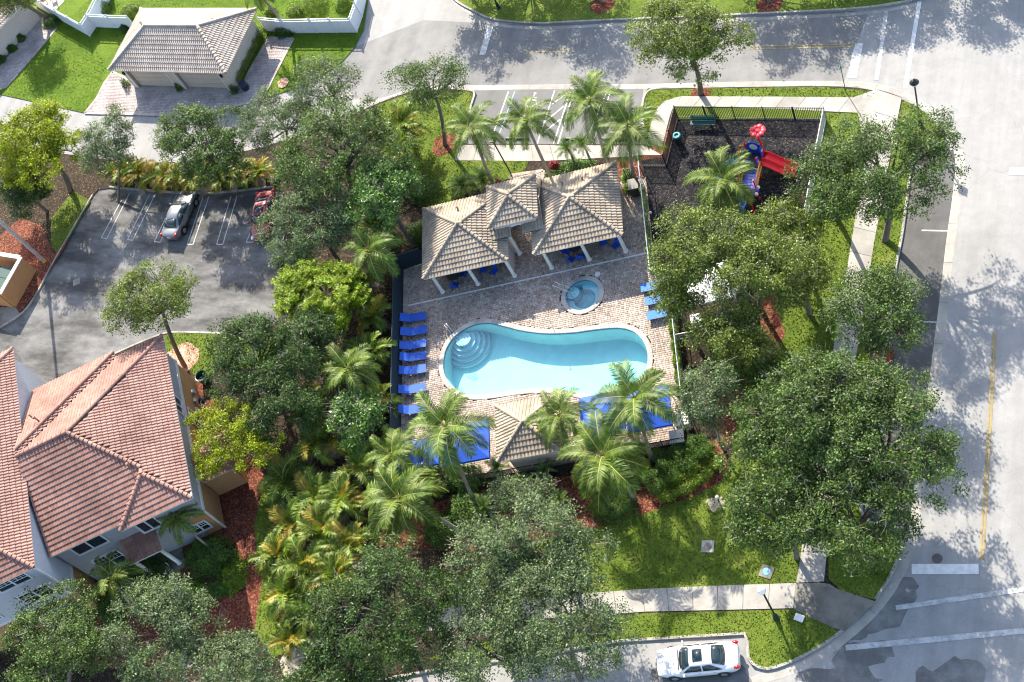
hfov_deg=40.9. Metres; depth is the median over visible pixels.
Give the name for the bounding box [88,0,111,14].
garden shrub
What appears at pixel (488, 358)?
swimming pool
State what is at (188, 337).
lawn
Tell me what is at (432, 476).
areca palm
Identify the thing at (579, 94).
coconut palm
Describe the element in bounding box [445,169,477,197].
dwarf palm
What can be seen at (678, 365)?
chain link fence
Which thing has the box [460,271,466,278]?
sling chair
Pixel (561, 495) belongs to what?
dwarf palm
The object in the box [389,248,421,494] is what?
chain link fence
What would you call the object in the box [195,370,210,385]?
wheelie bin
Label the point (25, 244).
utility pole
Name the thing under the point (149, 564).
garden shrub
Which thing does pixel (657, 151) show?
mulch bed
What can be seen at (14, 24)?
cream house
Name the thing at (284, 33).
garden shrub
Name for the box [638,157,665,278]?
chain link fence
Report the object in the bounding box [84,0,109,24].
vinyl fence
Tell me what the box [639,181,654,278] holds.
ivy hedge
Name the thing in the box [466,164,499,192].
dwarf palm
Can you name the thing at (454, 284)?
sling chair
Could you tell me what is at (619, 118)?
coconut palm
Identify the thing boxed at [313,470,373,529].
areca palm
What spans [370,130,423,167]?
areca palm
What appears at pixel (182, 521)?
garden palm
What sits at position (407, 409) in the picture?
sun lounger
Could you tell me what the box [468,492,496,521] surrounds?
dwarf palm
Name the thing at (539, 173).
entry path
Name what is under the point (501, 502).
dwarf palm
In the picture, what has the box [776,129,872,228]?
oak tree
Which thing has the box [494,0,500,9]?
street lamp
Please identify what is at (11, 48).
garden shrub
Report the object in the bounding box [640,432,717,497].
curved hedge
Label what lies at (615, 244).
sling chair
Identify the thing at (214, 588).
garden shrub
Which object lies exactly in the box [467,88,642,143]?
bay
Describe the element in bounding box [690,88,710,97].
mulch ring
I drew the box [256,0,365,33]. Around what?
vinyl fence
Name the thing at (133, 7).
garden shrub
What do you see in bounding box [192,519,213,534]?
window
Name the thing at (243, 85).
barrel
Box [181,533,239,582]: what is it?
garden shrub
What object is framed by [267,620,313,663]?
areca palm
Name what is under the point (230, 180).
areca palm
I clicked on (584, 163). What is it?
garden shrub
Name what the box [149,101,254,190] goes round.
oak tree
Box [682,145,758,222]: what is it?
coconut palm
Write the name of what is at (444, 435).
coconut palm
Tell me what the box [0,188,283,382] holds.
parking lot
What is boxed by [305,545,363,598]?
areca palm
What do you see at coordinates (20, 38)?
garden shrub
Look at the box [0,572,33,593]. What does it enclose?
window
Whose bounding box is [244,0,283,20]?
garden palm
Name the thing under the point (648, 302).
sun lounger
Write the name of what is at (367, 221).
areca palm
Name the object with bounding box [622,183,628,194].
garden shrub
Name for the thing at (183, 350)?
mulch ring
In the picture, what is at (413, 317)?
sun lounger
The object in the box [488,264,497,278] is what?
sling chair
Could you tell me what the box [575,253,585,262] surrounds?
sling chair
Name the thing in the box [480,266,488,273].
sling chair
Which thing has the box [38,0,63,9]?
patio
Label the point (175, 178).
areca palm
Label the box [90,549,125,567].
window
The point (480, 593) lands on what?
oak tree
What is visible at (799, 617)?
meter box
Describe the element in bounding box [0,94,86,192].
broadleaf tree
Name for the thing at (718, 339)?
oak tree
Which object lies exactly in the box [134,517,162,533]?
window
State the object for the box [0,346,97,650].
grey house
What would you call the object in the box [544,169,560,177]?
garden shrub
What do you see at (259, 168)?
areca palm
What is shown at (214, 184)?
areca palm
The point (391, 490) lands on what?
coconut palm
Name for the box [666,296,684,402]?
ivy hedge
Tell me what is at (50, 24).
garden shrub
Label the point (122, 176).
areca palm
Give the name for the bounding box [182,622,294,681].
oak tree
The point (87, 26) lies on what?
vinyl fence
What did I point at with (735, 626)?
lawn
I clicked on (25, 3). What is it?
broadleaf tree
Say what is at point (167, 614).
oak tree
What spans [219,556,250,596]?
garden shrub
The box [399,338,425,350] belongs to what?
sun lounger
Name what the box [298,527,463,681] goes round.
oak tree
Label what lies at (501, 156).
area light
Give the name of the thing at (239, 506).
mulch bed
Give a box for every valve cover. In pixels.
[701,540,714,552]
[758,564,774,578]
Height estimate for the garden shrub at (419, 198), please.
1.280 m
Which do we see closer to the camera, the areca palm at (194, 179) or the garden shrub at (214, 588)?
the garden shrub at (214, 588)
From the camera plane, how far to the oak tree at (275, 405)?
93.77 m
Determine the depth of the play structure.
95.36 m
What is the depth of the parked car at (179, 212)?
112.74 m
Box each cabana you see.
[399,419,495,470]
[579,385,675,438]
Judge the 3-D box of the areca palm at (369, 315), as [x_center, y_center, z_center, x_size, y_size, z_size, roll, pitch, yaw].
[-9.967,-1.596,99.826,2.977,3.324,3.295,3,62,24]
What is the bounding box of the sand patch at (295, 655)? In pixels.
[280,647,307,675]
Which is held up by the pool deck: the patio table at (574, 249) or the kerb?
the patio table at (574, 249)
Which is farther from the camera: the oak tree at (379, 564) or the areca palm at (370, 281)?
the areca palm at (370, 281)
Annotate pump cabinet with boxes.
[669,429,684,448]
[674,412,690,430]
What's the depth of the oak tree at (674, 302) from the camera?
87.81 m
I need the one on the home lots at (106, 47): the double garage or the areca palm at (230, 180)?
the double garage
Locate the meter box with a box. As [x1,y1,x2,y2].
[794,613,804,622]
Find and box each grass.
[51,87,932,668]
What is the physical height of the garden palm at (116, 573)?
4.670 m
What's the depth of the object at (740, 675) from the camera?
79.96 m
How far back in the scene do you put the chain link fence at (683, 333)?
90.67 m
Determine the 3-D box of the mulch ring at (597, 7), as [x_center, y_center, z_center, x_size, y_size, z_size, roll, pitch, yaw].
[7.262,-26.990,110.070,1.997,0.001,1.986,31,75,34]
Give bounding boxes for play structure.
[717,124,797,229]
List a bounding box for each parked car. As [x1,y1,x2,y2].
[160,191,198,239]
[248,188,278,241]
[656,640,740,680]
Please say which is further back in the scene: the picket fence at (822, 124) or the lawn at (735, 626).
the picket fence at (822, 124)
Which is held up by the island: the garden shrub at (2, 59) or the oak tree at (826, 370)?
the oak tree at (826, 370)
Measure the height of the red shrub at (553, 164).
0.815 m
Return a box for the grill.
[627,177,642,198]
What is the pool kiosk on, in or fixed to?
on the pool deck
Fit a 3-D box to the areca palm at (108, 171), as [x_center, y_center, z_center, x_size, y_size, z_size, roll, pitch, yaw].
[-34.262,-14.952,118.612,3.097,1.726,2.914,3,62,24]
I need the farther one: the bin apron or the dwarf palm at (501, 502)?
the bin apron
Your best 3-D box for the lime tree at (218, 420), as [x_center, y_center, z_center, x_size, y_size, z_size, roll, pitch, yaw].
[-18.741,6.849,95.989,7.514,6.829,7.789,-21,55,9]
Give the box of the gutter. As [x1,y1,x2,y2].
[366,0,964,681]
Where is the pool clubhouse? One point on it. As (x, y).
(581, 207)
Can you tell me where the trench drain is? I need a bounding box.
[408,251,650,305]
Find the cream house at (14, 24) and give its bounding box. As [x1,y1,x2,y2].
[0,3,40,56]
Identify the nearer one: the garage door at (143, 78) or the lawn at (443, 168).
the lawn at (443, 168)
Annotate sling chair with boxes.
[448,281,460,291]
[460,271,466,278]
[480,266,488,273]
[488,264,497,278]
[560,248,569,255]
[563,254,577,266]
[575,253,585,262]
[599,240,609,249]
[610,237,619,248]
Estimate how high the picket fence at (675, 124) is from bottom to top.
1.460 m
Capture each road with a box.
[0,0,1023,681]
[333,11,867,101]
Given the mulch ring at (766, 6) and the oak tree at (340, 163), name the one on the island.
the oak tree at (340, 163)
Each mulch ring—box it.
[167,342,198,371]
[277,77,288,87]
[432,133,456,156]
[590,0,614,13]
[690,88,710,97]
[756,0,782,11]
[875,346,893,364]
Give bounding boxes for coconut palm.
[319,342,381,397]
[338,225,405,294]
[360,461,459,547]
[364,427,425,481]
[405,387,496,506]
[443,99,509,183]
[493,96,559,176]
[524,386,597,457]
[554,70,625,163]
[556,408,652,515]
[589,358,686,460]
[593,91,668,177]
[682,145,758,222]
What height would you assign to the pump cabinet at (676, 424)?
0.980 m
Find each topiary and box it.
[119,77,129,88]
[174,82,183,91]
[228,84,239,94]
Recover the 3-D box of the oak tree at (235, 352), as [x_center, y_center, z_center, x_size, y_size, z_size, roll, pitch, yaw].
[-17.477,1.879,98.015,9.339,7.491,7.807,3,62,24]
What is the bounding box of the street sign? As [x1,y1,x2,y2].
[839,61,845,91]
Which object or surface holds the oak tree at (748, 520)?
on the lawn at (821, 336)
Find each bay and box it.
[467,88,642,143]
[862,148,954,531]
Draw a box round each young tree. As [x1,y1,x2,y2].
[483,465,561,524]
[669,351,742,450]
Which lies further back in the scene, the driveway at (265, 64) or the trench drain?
the driveway at (265, 64)
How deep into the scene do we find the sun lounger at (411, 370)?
97.60 m
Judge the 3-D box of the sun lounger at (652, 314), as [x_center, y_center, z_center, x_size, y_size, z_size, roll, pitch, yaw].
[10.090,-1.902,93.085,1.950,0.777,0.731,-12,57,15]
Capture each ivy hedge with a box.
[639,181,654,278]
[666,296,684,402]
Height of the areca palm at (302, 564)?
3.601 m
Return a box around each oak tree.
[0,574,120,681]
[92,563,230,681]
[97,252,200,367]
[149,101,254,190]
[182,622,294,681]
[198,310,325,400]
[230,83,319,158]
[236,356,328,445]
[250,176,359,267]
[260,305,349,382]
[267,92,416,213]
[267,238,314,275]
[280,630,403,681]
[285,49,362,114]
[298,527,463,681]
[378,48,471,145]
[413,591,553,681]
[427,513,549,619]
[475,487,622,616]
[482,544,643,681]
[618,0,759,95]
[642,195,769,304]
[643,258,711,329]
[677,289,780,370]
[701,223,815,317]
[705,325,788,393]
[712,374,846,513]
[721,467,843,563]
[725,343,915,471]
[747,192,822,260]
[751,218,840,317]
[775,460,924,577]
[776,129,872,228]
[806,100,970,242]
[810,351,974,513]
[813,259,932,361]
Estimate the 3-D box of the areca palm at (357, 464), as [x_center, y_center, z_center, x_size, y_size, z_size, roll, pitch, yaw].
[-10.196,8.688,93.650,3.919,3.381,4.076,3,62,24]
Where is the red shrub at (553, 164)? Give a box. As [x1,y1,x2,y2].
[548,160,559,169]
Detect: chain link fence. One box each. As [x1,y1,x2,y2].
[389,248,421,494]
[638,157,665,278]
[670,282,691,402]
[675,294,735,344]
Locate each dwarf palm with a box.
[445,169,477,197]
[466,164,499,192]
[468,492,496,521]
[485,453,510,481]
[493,491,517,510]
[512,470,537,498]
[532,458,557,483]
[548,487,572,514]
[554,136,578,161]
[570,130,592,157]
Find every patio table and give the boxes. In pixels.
[447,272,460,281]
[568,246,580,253]
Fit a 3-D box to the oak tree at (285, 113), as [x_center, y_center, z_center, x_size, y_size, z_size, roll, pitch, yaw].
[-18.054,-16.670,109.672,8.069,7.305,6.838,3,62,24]
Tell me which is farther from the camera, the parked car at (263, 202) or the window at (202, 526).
the parked car at (263, 202)
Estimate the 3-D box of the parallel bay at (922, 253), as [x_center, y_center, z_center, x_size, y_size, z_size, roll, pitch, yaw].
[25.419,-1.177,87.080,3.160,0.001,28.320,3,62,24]
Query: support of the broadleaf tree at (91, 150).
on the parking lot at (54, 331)
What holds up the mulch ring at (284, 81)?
on the home lots at (106, 47)
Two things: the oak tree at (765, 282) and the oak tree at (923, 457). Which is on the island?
the oak tree at (923, 457)
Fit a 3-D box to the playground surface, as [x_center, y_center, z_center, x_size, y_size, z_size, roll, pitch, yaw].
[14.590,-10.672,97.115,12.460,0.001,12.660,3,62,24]
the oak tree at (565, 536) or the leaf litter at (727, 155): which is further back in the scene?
the leaf litter at (727, 155)
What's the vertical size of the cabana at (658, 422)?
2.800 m
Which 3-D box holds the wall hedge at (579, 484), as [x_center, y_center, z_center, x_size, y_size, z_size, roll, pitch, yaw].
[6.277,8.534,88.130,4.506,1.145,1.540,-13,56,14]
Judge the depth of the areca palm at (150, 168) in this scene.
116.09 m
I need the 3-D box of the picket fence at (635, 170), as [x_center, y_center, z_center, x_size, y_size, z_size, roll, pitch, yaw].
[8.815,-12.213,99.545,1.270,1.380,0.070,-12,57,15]
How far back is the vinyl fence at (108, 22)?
129.23 m
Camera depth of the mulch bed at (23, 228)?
118.19 m
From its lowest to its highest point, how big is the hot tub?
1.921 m
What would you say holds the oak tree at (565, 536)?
on the lawn at (821, 336)
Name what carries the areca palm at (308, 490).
on the island
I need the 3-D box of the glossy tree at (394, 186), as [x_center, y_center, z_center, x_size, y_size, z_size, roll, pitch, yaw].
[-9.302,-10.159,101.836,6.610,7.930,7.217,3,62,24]
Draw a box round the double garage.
[107,7,260,92]
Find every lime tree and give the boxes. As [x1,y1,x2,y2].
[182,394,288,484]
[270,257,374,335]
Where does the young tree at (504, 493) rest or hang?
on the mulch bed at (654, 504)
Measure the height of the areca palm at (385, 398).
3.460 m
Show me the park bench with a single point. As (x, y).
(700, 122)
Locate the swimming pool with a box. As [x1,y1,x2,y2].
[438,318,652,399]
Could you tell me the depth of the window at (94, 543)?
94.10 m
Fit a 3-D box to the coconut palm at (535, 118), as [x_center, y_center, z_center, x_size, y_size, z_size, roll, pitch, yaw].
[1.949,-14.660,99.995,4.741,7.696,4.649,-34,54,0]
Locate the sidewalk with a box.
[165,89,901,667]
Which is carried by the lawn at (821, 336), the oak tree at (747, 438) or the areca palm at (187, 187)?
the oak tree at (747, 438)
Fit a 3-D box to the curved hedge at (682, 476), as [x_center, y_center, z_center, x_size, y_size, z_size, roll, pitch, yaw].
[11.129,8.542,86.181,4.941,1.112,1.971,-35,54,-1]
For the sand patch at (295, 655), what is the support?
on the island
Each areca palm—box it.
[97,161,127,181]
[110,151,135,187]
[121,156,156,195]
[139,160,162,194]
[147,160,182,192]
[162,162,194,192]
[176,171,206,196]
[191,162,219,193]
[209,165,235,194]
[218,165,253,192]
[228,157,263,190]
[242,156,276,186]
[247,528,304,579]
[256,450,321,507]
[261,567,308,622]
[265,496,312,554]
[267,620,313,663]
[270,534,329,597]
[280,590,324,640]
[286,462,348,520]
[287,381,334,427]
[290,417,346,466]
[295,500,344,557]
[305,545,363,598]
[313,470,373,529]
[317,518,377,573]
[330,438,387,489]
[341,331,397,384]
[345,380,402,425]
[354,265,384,306]
[355,293,392,337]
[357,206,400,245]
[367,424,410,465]
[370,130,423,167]
[382,98,431,145]
[405,467,443,504]
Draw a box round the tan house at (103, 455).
[13,333,247,580]
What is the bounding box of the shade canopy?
[687,262,735,316]
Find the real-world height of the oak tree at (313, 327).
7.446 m
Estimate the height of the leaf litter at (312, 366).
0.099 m
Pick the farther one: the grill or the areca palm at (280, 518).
the grill
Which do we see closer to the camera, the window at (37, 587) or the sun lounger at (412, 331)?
the window at (37, 587)
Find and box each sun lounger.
[398,363,425,377]
[398,382,424,394]
[398,403,424,415]
[399,311,425,323]
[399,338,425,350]
[399,350,426,362]
[400,325,426,337]
[640,277,662,294]
[644,295,660,307]
[647,308,666,322]
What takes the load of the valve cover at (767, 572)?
on the lawn at (821, 336)
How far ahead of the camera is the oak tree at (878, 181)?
84.52 m
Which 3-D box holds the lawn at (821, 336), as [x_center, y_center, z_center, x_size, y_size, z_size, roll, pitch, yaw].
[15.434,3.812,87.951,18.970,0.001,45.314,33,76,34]
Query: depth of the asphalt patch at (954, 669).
75.69 m
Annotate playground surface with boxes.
[642,119,817,262]
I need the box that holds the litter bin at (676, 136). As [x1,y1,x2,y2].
[672,132,681,145]
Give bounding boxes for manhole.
[932,553,942,562]
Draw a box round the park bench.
[690,115,714,128]
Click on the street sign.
(842, 75)
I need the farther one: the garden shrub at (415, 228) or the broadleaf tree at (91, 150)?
the broadleaf tree at (91, 150)
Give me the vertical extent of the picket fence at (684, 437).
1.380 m
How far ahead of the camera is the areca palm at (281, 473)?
94.13 m
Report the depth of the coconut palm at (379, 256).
98.78 m
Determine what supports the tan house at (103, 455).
on the island
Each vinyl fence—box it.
[34,0,95,36]
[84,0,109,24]
[85,14,131,27]
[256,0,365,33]
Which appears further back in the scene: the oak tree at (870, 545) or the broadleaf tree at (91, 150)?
the broadleaf tree at (91, 150)
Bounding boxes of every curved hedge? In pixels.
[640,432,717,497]
[654,448,723,504]
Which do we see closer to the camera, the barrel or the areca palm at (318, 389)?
the areca palm at (318, 389)
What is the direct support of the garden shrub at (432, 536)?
on the mulch bed at (654, 504)
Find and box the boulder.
[705,494,723,511]
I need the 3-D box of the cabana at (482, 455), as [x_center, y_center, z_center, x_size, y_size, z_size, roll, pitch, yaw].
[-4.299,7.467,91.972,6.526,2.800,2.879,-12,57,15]
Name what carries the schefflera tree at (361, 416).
on the island
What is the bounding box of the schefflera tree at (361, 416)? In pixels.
[322,378,394,451]
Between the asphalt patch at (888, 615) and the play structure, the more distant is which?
the play structure
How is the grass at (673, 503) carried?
on the island
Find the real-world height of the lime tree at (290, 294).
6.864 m
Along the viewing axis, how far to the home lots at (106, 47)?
128.24 m
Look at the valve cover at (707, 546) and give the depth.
83.96 m
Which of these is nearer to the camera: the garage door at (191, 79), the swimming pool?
the swimming pool
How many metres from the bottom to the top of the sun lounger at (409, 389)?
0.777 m
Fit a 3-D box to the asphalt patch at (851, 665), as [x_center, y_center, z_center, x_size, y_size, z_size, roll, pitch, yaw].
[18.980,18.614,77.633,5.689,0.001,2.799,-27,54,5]
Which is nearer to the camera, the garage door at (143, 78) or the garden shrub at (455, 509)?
the garden shrub at (455, 509)
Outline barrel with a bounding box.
[238,80,248,90]
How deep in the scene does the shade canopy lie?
90.38 m
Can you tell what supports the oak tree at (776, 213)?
on the island
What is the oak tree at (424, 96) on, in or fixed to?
on the lawn at (443, 168)
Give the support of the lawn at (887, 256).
on the island
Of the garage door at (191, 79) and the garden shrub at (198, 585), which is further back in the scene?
the garage door at (191, 79)
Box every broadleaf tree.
[0,0,52,21]
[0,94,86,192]
[0,163,52,222]
[71,99,138,201]
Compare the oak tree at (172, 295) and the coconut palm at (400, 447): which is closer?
the coconut palm at (400, 447)
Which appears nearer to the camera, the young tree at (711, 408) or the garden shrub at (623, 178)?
the young tree at (711, 408)
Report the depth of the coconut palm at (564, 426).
87.00 m
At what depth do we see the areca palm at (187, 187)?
114.08 m
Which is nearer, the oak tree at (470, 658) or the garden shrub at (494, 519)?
the oak tree at (470, 658)
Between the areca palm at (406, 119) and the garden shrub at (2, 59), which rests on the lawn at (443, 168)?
the areca palm at (406, 119)
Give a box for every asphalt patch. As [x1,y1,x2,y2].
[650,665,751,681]
[796,640,894,681]
[833,577,918,652]
[915,656,985,681]
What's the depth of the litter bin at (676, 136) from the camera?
99.73 m
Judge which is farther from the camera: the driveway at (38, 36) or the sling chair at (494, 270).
the driveway at (38, 36)
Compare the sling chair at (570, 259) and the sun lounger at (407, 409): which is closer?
the sun lounger at (407, 409)
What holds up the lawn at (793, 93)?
on the island
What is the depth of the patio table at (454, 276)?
100.19 m
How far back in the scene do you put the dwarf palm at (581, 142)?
101.24 m
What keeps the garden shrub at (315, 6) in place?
on the home lots at (106, 47)
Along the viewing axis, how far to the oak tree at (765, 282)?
84.84 m
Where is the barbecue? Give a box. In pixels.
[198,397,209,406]
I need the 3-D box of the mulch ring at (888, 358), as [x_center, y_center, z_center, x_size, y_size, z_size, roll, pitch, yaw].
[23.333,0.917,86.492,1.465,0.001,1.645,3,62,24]
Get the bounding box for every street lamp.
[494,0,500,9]
[757,586,778,620]
[909,78,922,126]
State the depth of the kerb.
101.47 m
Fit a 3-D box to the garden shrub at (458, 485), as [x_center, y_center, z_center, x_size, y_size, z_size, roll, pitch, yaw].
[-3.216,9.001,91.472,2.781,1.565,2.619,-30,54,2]
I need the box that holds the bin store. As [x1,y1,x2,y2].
[0,252,35,306]
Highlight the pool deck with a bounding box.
[401,176,688,492]
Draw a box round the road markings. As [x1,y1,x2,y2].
[101,1,1023,650]
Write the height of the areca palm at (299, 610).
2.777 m
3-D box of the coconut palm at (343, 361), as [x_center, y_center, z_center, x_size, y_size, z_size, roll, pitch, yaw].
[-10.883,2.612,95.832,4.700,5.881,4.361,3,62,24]
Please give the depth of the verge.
110.13 m
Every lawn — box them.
[51,191,89,251]
[164,333,274,381]
[254,479,282,657]
[377,91,528,206]
[430,113,862,607]
[430,610,837,666]
[643,87,866,138]
[675,107,821,119]
[828,100,940,599]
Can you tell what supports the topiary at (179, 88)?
on the home lots at (106, 47)
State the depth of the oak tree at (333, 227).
100.06 m
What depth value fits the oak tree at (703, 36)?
95.14 m
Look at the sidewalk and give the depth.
85.47 m
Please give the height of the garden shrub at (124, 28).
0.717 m
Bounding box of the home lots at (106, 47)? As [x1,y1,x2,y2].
[0,0,367,112]
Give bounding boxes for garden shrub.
[0,55,6,64]
[6,44,17,53]
[16,33,26,42]
[41,13,61,29]
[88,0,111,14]
[95,592,131,626]
[119,2,139,18]
[119,24,129,32]
[119,555,173,609]
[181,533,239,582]
[181,580,209,602]
[205,580,228,599]
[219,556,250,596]
[264,6,277,17]
[272,27,294,39]
[285,3,307,18]
[299,0,329,16]
[333,0,352,11]
[404,221,421,246]
[410,178,444,206]
[422,511,463,549]
[430,458,460,493]
[444,488,494,528]
[449,462,488,495]
[470,511,524,548]
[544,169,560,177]
[555,157,596,173]
[585,490,639,524]
[614,450,653,486]
[620,167,631,183]
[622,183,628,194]
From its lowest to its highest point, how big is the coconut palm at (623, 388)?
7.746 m
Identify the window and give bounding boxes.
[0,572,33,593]
[16,583,56,605]
[69,535,110,555]
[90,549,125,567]
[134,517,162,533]
[174,394,183,415]
[187,406,202,430]
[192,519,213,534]
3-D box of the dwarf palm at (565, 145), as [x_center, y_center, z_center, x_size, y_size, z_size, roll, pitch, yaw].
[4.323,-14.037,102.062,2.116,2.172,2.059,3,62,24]
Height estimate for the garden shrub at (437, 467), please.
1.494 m
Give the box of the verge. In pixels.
[458,0,912,21]
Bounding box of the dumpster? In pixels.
[0,266,11,288]
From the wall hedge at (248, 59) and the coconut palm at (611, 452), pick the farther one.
the wall hedge at (248, 59)
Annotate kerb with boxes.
[0,0,937,679]
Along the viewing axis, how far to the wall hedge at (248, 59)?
120.72 m
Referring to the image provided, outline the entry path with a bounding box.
[509,169,544,178]
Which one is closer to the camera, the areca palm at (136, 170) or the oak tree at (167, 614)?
the oak tree at (167, 614)
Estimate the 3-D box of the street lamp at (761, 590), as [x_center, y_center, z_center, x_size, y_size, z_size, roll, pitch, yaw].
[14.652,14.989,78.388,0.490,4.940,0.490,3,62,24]
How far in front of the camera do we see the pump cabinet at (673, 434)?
87.32 m
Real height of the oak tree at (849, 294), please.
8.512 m
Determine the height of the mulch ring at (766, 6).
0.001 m
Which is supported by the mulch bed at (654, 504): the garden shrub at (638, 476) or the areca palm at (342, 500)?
the garden shrub at (638, 476)
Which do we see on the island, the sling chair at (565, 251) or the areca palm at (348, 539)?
the areca palm at (348, 539)
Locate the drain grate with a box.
[73,278,79,285]
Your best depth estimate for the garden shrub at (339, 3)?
120.02 m
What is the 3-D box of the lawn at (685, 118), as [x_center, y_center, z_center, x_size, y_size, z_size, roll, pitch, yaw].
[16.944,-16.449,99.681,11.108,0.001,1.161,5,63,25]
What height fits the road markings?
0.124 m
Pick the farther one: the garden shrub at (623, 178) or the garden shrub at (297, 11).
the garden shrub at (297, 11)
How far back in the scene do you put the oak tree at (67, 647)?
88.15 m
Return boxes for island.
[0,86,904,681]
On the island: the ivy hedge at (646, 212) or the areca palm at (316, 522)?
the areca palm at (316, 522)
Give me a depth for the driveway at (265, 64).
121.44 m
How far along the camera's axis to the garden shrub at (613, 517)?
86.68 m
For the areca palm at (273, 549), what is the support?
on the island
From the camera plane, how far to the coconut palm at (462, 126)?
99.05 m
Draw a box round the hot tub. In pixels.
[551,276,603,314]
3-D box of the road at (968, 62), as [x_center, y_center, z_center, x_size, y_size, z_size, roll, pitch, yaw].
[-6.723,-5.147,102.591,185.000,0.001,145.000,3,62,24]
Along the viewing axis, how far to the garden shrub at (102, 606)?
95.52 m
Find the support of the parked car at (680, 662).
on the road at (968, 62)
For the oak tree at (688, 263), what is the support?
on the island
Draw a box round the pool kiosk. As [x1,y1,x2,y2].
[494,394,563,469]
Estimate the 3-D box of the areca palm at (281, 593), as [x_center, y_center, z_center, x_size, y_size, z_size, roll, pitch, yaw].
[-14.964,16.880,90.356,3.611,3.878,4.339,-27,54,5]
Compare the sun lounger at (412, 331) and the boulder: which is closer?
the boulder
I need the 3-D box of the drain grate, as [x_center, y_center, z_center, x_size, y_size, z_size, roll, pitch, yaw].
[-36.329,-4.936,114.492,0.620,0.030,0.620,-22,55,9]
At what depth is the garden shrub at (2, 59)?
132.98 m
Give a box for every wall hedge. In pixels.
[235,27,266,81]
[575,461,642,492]
[652,433,707,476]
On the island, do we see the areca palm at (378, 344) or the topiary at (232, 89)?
the areca palm at (378, 344)
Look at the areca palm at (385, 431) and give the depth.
92.76 m
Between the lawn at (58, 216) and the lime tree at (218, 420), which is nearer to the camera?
the lime tree at (218, 420)
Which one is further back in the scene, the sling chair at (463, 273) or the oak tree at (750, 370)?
the sling chair at (463, 273)
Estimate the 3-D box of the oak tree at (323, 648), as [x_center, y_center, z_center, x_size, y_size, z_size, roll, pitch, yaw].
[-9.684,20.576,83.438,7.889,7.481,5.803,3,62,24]
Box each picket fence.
[475,420,686,481]
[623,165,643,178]
[639,105,826,166]
[794,107,825,260]
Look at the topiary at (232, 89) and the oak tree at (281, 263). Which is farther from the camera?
the topiary at (232, 89)
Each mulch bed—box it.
[0,219,68,311]
[4,382,263,668]
[373,440,728,551]
[617,160,642,181]
[641,124,672,159]
[705,267,784,442]
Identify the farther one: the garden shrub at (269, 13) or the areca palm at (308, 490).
the garden shrub at (269, 13)
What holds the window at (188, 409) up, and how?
in the tan house at (103, 455)
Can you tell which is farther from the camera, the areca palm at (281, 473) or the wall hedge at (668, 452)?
the areca palm at (281, 473)
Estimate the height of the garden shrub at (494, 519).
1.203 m
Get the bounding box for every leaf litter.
[0,150,692,573]
[650,122,802,247]
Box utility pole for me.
[0,220,46,262]
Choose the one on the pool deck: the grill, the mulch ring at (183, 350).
the grill
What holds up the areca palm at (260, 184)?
on the island
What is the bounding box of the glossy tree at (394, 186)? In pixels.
[340,151,424,247]
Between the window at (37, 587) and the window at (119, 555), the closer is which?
the window at (37, 587)
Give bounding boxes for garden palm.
[87,550,145,615]
[153,503,215,552]
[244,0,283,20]
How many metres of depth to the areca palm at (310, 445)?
94.90 m
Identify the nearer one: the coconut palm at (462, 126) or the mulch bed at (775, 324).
the mulch bed at (775, 324)
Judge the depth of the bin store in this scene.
115.17 m
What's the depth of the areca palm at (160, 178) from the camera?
115.08 m
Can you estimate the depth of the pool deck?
97.60 m
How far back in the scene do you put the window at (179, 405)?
98.64 m
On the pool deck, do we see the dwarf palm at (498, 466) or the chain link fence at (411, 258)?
the dwarf palm at (498, 466)
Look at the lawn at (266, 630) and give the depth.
93.02 m
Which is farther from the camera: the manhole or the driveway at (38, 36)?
the driveway at (38, 36)
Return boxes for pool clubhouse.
[422,160,627,293]
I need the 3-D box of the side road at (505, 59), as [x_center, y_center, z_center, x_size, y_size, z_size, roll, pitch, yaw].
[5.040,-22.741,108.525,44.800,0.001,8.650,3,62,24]
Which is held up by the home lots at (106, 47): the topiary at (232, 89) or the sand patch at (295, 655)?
the topiary at (232, 89)
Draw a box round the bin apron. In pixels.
[0,307,20,325]
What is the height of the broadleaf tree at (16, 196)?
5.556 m
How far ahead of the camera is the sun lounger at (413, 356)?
98.17 m
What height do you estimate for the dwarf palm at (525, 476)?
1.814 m
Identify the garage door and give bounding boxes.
[130,72,173,85]
[178,73,226,87]
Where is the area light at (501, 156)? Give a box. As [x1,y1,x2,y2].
[490,140,511,173]
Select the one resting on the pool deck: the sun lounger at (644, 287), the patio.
the sun lounger at (644, 287)
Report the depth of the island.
98.82 m
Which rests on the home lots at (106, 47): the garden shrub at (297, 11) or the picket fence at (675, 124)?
the garden shrub at (297, 11)
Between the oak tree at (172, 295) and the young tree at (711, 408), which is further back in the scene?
the oak tree at (172, 295)
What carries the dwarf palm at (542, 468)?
on the mulch bed at (654, 504)
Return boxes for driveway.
[0,17,56,89]
[84,36,293,115]
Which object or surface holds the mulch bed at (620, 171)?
on the island
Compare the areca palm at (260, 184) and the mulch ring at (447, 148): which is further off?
the areca palm at (260, 184)

